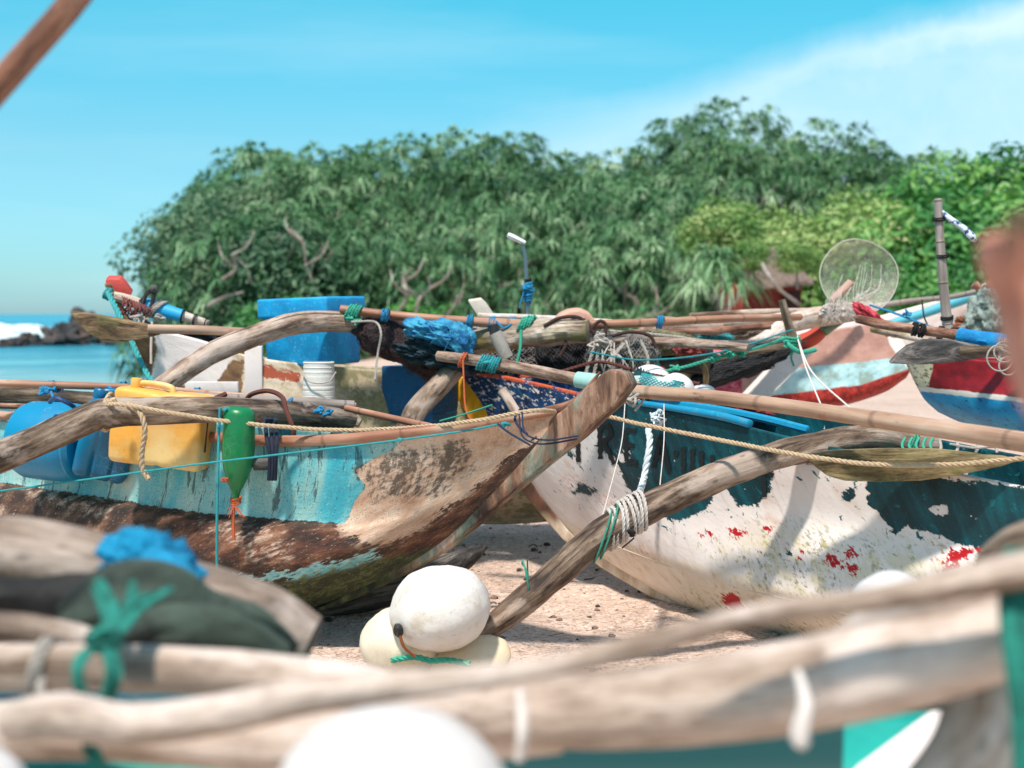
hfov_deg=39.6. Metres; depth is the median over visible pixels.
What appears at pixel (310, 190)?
screw pine
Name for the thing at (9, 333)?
surf
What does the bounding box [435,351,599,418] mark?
wooden pole
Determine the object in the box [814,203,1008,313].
leafy tree
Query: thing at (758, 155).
screw pine
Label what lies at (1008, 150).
leafy tree
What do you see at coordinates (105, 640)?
knotted rope
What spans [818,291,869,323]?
net pile
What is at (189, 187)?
screw pine
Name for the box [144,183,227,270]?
screw pine
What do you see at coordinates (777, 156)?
screw pine
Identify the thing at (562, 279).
screw pine
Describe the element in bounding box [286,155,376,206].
screw pine
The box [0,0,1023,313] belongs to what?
sky
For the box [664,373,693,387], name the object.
float
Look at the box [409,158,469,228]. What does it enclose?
screw pine
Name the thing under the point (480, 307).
paddle
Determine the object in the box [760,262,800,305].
branch
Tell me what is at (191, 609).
net pile
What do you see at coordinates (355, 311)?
bamboo pole
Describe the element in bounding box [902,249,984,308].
leafy tree
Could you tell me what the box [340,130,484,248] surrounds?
screw pine
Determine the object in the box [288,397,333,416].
cord tangle
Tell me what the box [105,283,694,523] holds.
outrigger canoe
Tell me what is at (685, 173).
screw pine
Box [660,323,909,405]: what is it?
outrigger canoe
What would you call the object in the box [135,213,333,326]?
screw pine
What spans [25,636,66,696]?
cord
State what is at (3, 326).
surf
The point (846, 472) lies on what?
paddle
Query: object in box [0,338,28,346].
rock
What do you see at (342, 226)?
screw pine
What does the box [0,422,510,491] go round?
cord
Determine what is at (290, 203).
screw pine
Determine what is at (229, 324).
shrub
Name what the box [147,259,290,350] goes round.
broadleaf tree
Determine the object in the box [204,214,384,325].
broadleaf tree
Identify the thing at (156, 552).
cloth
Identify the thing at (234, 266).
branch
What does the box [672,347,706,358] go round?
cloth
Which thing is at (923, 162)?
screw pine
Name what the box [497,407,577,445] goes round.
cord
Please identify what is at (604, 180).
screw pine
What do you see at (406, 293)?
branch
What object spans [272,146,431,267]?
screw pine
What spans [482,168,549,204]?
screw pine
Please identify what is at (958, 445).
cord tangle
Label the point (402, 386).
plastic crate
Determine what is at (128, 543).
cloth
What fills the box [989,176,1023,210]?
leafy tree
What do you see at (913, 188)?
leafy tree
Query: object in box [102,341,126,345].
rock
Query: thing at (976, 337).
wooden pole
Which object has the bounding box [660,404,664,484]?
cord
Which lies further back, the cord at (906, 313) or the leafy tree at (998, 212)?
the leafy tree at (998, 212)
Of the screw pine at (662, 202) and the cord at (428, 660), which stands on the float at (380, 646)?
the cord at (428, 660)
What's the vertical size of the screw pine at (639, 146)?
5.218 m
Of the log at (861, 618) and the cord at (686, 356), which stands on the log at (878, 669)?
the log at (861, 618)
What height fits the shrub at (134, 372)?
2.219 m
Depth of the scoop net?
7.85 m
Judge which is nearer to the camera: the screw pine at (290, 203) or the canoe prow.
the canoe prow
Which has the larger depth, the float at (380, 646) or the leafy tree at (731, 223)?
the leafy tree at (731, 223)
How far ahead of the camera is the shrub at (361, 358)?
38.69 m
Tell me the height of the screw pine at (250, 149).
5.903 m
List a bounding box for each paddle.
[71,311,241,341]
[468,298,612,319]
[808,448,1011,481]
[889,339,1002,364]
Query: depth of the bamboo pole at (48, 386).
5.56 m
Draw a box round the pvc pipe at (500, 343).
[488,324,512,358]
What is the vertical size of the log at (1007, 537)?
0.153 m
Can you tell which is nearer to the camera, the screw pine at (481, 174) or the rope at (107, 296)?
the rope at (107, 296)
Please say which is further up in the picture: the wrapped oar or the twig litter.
the wrapped oar
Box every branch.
[0,550,1023,747]
[206,291,243,307]
[218,231,253,284]
[285,217,327,281]
[390,258,423,310]
[402,264,451,312]
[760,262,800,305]
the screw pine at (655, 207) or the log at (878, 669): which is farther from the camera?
the screw pine at (655, 207)
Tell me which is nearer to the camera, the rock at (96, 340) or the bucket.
the bucket
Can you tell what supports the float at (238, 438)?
hanging from the outrigger canoe at (327, 529)
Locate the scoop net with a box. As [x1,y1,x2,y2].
[819,239,898,311]
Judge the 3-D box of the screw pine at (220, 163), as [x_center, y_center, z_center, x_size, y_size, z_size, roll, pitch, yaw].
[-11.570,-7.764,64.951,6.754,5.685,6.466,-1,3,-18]
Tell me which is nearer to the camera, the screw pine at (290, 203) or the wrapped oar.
the wrapped oar
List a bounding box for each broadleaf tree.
[104,202,266,297]
[131,261,247,375]
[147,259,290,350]
[175,178,297,255]
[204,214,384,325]
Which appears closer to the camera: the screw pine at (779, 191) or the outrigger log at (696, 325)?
the outrigger log at (696, 325)
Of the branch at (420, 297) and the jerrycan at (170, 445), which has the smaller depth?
the jerrycan at (170, 445)
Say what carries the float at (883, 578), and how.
on the sand beach
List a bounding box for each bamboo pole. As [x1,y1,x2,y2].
[0,379,356,406]
[0,403,23,408]
[176,391,354,408]
[339,304,802,361]
[344,405,431,425]
[624,380,1023,452]
[874,289,975,307]
[932,198,976,327]
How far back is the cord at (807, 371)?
6.65 m
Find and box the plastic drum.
[4,396,90,481]
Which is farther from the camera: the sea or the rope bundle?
the sea
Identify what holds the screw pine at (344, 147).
on the headland ground
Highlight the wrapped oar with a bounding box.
[102,275,209,325]
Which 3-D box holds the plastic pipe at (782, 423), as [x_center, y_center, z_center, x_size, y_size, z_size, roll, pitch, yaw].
[0.826,0.123,5.454,0.731,0.094,0.043,3,4,44]
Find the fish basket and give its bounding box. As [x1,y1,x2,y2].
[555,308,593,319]
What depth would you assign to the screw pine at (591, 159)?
59.13 m
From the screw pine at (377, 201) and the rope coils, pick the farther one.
the screw pine at (377, 201)
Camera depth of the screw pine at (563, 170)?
55.67 m
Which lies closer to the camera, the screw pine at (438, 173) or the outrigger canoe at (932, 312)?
the outrigger canoe at (932, 312)
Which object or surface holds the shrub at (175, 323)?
on the headland ground
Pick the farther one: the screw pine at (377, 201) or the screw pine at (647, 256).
the screw pine at (377, 201)
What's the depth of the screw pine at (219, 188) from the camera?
59.09 m
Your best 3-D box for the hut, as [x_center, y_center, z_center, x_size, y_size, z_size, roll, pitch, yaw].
[6.241,-1.976,35.563,1.942,2.901,3.144,0,3,0]
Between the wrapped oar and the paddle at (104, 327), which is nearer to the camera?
the paddle at (104, 327)
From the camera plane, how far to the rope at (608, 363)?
6.28 m
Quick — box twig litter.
[457,525,794,636]
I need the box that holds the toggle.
[252,417,278,480]
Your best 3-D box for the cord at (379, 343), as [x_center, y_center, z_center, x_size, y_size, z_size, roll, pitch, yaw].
[-0.649,-0.156,6.478,0.172,0.272,0.087,3,4,44]
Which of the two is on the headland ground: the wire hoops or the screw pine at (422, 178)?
the screw pine at (422, 178)
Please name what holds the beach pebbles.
on the sand beach
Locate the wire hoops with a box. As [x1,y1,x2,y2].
[543,315,657,355]
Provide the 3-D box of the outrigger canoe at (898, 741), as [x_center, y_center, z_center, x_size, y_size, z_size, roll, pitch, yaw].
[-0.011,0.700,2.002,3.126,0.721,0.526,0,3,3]
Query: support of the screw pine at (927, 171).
on the headland ground
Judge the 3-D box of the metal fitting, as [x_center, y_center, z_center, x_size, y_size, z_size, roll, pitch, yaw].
[-1.738,-0.413,6.802,0.094,0.125,0.043,0,3,0]
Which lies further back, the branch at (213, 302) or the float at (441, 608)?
the branch at (213, 302)
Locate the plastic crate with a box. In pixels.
[382,365,457,423]
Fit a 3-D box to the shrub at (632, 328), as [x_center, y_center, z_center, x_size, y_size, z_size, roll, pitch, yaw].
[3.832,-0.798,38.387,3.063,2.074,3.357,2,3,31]
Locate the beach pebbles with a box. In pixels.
[318,523,794,669]
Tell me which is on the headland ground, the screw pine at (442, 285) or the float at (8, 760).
the screw pine at (442, 285)
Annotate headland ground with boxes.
[132,217,779,367]
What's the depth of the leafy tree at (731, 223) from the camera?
35.88 m
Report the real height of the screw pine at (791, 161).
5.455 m
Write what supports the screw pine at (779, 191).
on the headland ground
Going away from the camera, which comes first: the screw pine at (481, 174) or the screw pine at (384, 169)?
the screw pine at (481, 174)
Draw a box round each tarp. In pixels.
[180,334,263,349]
[390,338,484,375]
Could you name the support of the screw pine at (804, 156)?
on the headland ground
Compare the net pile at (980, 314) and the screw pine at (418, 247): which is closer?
the net pile at (980, 314)
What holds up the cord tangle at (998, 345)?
hanging from the outrigger canoe at (979, 391)
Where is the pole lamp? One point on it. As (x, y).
(528, 290)
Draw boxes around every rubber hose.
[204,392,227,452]
[245,388,295,434]
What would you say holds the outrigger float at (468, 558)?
on the sand beach
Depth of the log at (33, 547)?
1.98 m
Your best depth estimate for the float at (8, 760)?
1.30 m
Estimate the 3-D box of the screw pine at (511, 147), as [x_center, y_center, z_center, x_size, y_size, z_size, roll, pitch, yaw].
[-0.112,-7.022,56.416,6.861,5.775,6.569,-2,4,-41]
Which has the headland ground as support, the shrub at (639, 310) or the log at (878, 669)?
the shrub at (639, 310)
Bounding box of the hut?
[718,248,813,309]
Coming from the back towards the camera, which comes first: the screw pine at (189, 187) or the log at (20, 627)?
the screw pine at (189, 187)
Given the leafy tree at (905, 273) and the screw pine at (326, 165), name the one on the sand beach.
the leafy tree at (905, 273)
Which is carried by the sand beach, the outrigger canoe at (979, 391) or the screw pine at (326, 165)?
the outrigger canoe at (979, 391)
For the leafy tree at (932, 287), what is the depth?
33.73 m
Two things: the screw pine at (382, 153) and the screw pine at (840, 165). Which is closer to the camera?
the screw pine at (840, 165)
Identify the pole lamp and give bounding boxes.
[507,233,534,313]
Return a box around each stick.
[698,359,708,383]
[778,299,816,366]
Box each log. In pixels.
[0,516,322,656]
[0,593,1005,749]
[0,611,91,643]
[0,701,563,767]
[473,318,591,353]
[639,316,723,334]
[745,302,875,346]
[833,563,979,628]
[974,520,1023,561]
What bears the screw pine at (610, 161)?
on the headland ground
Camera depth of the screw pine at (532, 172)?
52.14 m
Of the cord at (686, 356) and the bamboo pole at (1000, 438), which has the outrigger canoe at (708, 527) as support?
the bamboo pole at (1000, 438)
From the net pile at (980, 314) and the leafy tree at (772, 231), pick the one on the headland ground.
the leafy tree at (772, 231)
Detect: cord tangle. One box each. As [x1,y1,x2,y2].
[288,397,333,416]
[886,434,933,447]
[938,438,997,453]
[986,337,1008,375]
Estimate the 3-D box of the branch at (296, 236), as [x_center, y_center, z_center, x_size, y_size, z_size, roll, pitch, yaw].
[-5.158,-3.390,35.874,1.108,1.635,0.796,0,3,0]
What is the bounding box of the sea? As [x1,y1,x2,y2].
[0,314,152,391]
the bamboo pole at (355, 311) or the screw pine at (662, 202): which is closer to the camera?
the bamboo pole at (355, 311)
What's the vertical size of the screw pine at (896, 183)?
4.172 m
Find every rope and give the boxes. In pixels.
[71,578,174,767]
[101,392,1023,480]
[102,287,153,380]
[562,360,700,385]
[610,330,779,342]
[637,409,666,491]
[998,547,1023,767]
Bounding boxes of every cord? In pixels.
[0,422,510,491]
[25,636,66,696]
[351,320,381,379]
[390,654,470,665]
[439,404,492,421]
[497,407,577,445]
[514,689,528,761]
[590,329,792,360]
[602,404,624,514]
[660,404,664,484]
[666,337,787,371]
[790,669,811,749]
[797,336,820,402]
[799,342,849,406]
[869,304,933,326]
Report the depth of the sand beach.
5.80 m
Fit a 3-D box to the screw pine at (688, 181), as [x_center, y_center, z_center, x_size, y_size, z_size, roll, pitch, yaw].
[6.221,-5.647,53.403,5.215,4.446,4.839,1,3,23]
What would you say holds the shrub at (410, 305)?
on the sand beach
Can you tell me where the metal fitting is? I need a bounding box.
[139,285,157,309]
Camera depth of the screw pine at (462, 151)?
60.73 m
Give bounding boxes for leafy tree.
[671,193,768,284]
[707,208,865,308]
[726,235,772,283]
[753,201,822,244]
[771,235,825,288]
[795,191,947,307]
[797,182,917,232]
[813,252,975,314]
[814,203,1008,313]
[861,148,1023,214]
[876,271,1002,357]
[893,180,1023,270]
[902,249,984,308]
[921,185,1023,280]
[924,140,1023,209]
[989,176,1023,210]
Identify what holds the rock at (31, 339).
in the sea
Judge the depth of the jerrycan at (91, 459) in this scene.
5.30 m
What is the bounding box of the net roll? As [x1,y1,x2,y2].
[634,373,684,387]
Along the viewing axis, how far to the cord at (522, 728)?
1.38 m
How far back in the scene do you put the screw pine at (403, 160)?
57.43 m
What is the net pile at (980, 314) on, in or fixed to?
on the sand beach
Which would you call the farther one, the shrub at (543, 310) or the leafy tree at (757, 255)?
the shrub at (543, 310)
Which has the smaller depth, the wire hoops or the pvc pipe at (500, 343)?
the pvc pipe at (500, 343)
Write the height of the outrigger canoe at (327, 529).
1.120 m
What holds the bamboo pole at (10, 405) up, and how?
on the outrigger canoe at (327, 529)
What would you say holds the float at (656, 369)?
on the outrigger canoe at (708, 527)
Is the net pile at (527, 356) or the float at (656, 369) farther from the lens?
the net pile at (527, 356)
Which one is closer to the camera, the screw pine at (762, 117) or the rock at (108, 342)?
the screw pine at (762, 117)
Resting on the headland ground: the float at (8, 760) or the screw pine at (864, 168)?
the screw pine at (864, 168)
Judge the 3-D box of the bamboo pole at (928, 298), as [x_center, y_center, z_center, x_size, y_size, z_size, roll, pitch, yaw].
[2.498,-0.513,8.600,0.613,0.118,0.035,0,3,0]
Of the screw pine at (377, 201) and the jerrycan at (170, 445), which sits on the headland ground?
the screw pine at (377, 201)
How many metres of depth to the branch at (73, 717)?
1.31 m
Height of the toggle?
0.222 m
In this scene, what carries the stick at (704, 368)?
on the outrigger canoe at (236, 361)
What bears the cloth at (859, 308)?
hanging from the wooden pole at (902, 335)
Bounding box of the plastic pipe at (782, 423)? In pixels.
[651,400,809,433]
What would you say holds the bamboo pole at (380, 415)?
on the outrigger canoe at (327, 529)
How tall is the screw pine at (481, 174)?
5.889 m
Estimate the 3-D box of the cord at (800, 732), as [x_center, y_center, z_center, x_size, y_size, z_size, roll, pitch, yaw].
[0.258,0.293,1.282,0.020,0.065,0.044,0,3,0]
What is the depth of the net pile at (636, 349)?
6.56 m
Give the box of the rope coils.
[119,296,168,364]
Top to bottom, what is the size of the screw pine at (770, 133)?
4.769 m
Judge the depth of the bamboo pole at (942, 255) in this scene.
6.88 m
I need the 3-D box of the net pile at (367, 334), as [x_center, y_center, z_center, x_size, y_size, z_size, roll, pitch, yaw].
[-0.533,-0.175,6.731,0.445,0.329,0.258,1,3,24]
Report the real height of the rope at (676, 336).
0.070 m
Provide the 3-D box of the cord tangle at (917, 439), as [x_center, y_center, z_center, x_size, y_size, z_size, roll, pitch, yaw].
[1.341,0.195,4.882,0.198,0.125,0.215,0,3,0]
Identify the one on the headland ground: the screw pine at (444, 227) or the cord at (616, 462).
the screw pine at (444, 227)
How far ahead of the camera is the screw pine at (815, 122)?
58.03 m
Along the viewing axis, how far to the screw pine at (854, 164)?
58.43 m
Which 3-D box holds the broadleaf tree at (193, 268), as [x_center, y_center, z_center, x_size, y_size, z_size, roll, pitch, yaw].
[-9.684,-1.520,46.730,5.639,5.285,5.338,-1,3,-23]
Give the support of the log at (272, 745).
on the sand beach
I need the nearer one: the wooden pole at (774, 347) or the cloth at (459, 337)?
the cloth at (459, 337)
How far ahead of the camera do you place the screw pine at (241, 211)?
47.61 m
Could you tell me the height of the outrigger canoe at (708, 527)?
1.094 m
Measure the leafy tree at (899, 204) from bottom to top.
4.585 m
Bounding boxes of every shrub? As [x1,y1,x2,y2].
[100,341,143,382]
[136,310,233,376]
[183,305,266,356]
[230,296,302,356]
[341,348,369,364]
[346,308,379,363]
[386,297,460,315]
[532,307,619,331]
[569,302,668,329]
[621,316,671,334]
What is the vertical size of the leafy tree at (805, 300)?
5.445 m
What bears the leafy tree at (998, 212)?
on the headland ground
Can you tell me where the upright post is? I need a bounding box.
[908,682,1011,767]
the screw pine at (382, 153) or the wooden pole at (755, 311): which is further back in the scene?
the screw pine at (382, 153)
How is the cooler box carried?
on the outrigger canoe at (236, 361)
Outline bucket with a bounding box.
[301,361,336,398]
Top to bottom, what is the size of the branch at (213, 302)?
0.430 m
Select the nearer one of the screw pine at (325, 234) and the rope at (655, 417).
the rope at (655, 417)
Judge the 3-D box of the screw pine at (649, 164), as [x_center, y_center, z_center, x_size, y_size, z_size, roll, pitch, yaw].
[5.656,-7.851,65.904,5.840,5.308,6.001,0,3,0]
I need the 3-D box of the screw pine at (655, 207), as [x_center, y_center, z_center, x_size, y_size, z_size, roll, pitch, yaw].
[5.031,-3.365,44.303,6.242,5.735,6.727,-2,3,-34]
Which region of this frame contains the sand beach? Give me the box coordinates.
[0,356,1023,671]
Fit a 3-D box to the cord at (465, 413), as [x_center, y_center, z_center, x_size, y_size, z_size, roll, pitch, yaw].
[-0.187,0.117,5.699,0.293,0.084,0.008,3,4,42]
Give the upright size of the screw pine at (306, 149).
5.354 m
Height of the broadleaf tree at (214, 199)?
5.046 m
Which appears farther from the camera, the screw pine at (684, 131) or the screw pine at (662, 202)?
the screw pine at (684, 131)
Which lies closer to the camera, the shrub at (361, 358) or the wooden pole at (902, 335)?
the wooden pole at (902, 335)
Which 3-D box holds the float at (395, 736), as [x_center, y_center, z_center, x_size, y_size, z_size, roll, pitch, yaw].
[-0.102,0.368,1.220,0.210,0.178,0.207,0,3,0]
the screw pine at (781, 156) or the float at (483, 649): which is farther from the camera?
the screw pine at (781, 156)
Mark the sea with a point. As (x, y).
(78, 363)
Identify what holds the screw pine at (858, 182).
on the headland ground
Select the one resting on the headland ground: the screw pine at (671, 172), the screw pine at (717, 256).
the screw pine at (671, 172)
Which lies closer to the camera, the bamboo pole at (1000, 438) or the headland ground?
the bamboo pole at (1000, 438)
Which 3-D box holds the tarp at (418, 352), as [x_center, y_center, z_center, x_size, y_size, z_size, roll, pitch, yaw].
[-0.319,-0.124,6.544,0.488,0.175,0.262,0,3,0]
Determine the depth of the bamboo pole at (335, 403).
5.38 m
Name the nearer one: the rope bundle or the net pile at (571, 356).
the rope bundle
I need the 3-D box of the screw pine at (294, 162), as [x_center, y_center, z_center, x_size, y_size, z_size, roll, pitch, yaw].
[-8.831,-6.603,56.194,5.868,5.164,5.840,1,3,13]
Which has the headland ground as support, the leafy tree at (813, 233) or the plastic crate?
the leafy tree at (813, 233)
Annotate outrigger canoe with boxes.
[0,369,636,611]
[0,691,942,767]
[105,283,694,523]
[458,373,1023,636]
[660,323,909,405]
[796,281,986,344]
[906,357,1023,430]
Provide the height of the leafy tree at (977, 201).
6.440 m
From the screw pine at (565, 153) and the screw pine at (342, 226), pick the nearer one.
the screw pine at (342, 226)
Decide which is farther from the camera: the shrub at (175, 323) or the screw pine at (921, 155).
the screw pine at (921, 155)
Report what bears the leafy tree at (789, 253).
on the sand beach
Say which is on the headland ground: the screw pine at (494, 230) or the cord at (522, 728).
the screw pine at (494, 230)
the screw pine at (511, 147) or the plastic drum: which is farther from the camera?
the screw pine at (511, 147)
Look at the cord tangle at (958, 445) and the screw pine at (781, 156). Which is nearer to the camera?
the cord tangle at (958, 445)
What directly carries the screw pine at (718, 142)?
on the headland ground
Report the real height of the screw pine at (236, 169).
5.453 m
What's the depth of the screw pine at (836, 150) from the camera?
64.96 m
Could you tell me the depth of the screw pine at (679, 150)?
64.95 m
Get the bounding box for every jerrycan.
[72,388,129,483]
[108,377,216,471]
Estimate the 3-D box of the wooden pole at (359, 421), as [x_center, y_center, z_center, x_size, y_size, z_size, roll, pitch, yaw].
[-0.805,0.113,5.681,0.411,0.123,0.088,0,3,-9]
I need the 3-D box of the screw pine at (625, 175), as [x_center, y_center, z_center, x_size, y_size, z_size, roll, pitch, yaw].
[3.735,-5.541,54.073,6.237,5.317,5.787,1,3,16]
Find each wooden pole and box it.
[0,0,91,106]
[301,397,361,426]
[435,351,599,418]
[606,335,749,351]
[636,323,770,334]
[688,308,805,315]
[704,342,801,364]
[723,313,780,325]
[855,315,1001,345]
[870,327,931,341]
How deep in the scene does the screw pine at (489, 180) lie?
60.89 m
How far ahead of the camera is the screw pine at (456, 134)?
59.12 m
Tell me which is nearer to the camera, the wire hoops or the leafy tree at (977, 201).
the wire hoops
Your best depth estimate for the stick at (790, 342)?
6.98 m
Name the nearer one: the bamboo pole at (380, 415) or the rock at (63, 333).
the bamboo pole at (380, 415)
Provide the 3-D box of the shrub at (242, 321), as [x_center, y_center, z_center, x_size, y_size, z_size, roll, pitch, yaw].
[-5.711,-1.181,36.958,3.191,2.268,2.823,0,3,0]
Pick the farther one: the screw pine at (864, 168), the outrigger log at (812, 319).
the screw pine at (864, 168)
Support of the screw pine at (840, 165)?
on the headland ground
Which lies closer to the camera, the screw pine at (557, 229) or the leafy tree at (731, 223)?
the leafy tree at (731, 223)
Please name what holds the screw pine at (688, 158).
on the headland ground
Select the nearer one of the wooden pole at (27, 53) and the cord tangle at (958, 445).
the wooden pole at (27, 53)
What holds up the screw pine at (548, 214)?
on the headland ground
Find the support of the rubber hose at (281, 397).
attached to the outrigger canoe at (327, 529)
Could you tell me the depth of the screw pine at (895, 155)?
56.22 m
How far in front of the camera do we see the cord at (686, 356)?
6.27 m
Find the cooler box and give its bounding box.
[257,296,364,365]
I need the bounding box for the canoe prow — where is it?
[976,207,1023,410]
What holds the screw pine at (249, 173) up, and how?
on the headland ground
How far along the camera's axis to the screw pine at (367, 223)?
48.08 m
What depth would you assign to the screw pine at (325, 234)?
45.83 m
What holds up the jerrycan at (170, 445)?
hanging from the outrigger canoe at (327, 529)
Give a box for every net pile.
[0,559,298,655]
[349,316,438,380]
[471,326,537,376]
[532,318,601,372]
[583,329,660,374]
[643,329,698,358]
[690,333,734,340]
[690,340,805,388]
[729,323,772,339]
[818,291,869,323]
[959,283,999,332]
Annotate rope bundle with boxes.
[584,331,649,373]
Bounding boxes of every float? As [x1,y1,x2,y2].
[0,749,22,767]
[215,406,254,565]
[281,705,502,767]
[312,544,487,615]
[359,607,436,669]
[389,565,490,657]
[429,634,510,668]
[632,365,668,374]
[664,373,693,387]
[694,384,714,389]
[850,570,914,616]
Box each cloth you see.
[93,526,209,581]
[97,535,197,575]
[402,316,476,353]
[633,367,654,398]
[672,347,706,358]
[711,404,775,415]
[851,301,893,338]
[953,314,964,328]
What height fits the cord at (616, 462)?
0.408 m
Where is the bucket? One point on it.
(319, 379)
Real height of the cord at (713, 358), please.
0.212 m
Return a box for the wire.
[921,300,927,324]
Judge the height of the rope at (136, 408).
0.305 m
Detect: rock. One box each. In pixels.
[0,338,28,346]
[8,331,45,345]
[39,321,93,345]
[69,307,95,342]
[91,337,102,344]
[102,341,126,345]
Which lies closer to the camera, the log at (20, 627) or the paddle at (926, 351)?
the log at (20, 627)
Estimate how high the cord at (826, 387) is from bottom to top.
0.305 m
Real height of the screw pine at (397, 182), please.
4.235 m
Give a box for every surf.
[0,323,42,330]
[0,327,50,338]
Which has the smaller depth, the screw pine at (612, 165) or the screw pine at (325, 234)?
the screw pine at (325, 234)
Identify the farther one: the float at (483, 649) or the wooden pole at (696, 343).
the wooden pole at (696, 343)
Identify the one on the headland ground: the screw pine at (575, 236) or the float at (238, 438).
the screw pine at (575, 236)
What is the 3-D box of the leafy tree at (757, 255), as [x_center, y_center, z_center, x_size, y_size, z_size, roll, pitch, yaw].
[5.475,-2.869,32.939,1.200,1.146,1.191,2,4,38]
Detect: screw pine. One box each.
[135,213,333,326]
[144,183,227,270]
[156,183,261,244]
[163,206,279,309]
[176,140,327,209]
[180,153,343,231]
[186,175,254,231]
[191,148,302,188]
[205,148,311,212]
[206,199,370,294]
[221,218,381,304]
[227,151,358,217]
[228,165,387,274]
[231,217,417,354]
[254,140,382,241]
[271,144,407,255]
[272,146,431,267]
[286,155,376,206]
[297,186,435,301]
[316,209,435,305]
[324,238,462,310]
[329,227,512,357]
[332,139,432,226]
[333,150,408,238]
[337,146,452,234]
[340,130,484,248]
[361,160,492,260]
[361,169,423,228]
[389,152,560,290]
[396,204,546,315]
[403,134,518,221]
[405,124,539,235]
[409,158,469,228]
[412,192,593,315]
[428,130,573,256]
[442,166,522,234]
[457,131,581,207]
[457,237,622,327]
[461,162,604,280]
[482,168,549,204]
[485,192,611,307]
[491,179,669,312]
[493,162,616,247]
[513,151,622,225]
[520,166,692,308]
[535,213,690,328]
[538,168,679,275]
[543,212,729,330]
[550,150,632,202]
[565,186,720,312]
[567,147,689,225]
[574,184,764,318]
[583,169,701,272]
[607,161,659,177]
[615,116,751,210]
[621,115,743,190]
[627,174,733,259]
[642,132,747,195]
[652,243,776,316]
[654,128,805,219]
[656,162,741,214]
[658,95,794,196]
[668,145,762,206]
[678,138,833,219]
[708,151,793,214]
[710,126,829,219]
[737,155,849,230]
[742,140,822,208]
[743,155,834,214]
[749,140,841,208]
[754,117,889,216]
[779,146,919,217]
[788,155,883,213]
[800,138,921,210]
[825,148,885,184]
[825,152,921,191]
[842,161,916,200]
[859,144,970,196]
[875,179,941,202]
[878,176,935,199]
[880,153,962,182]
[890,156,971,184]

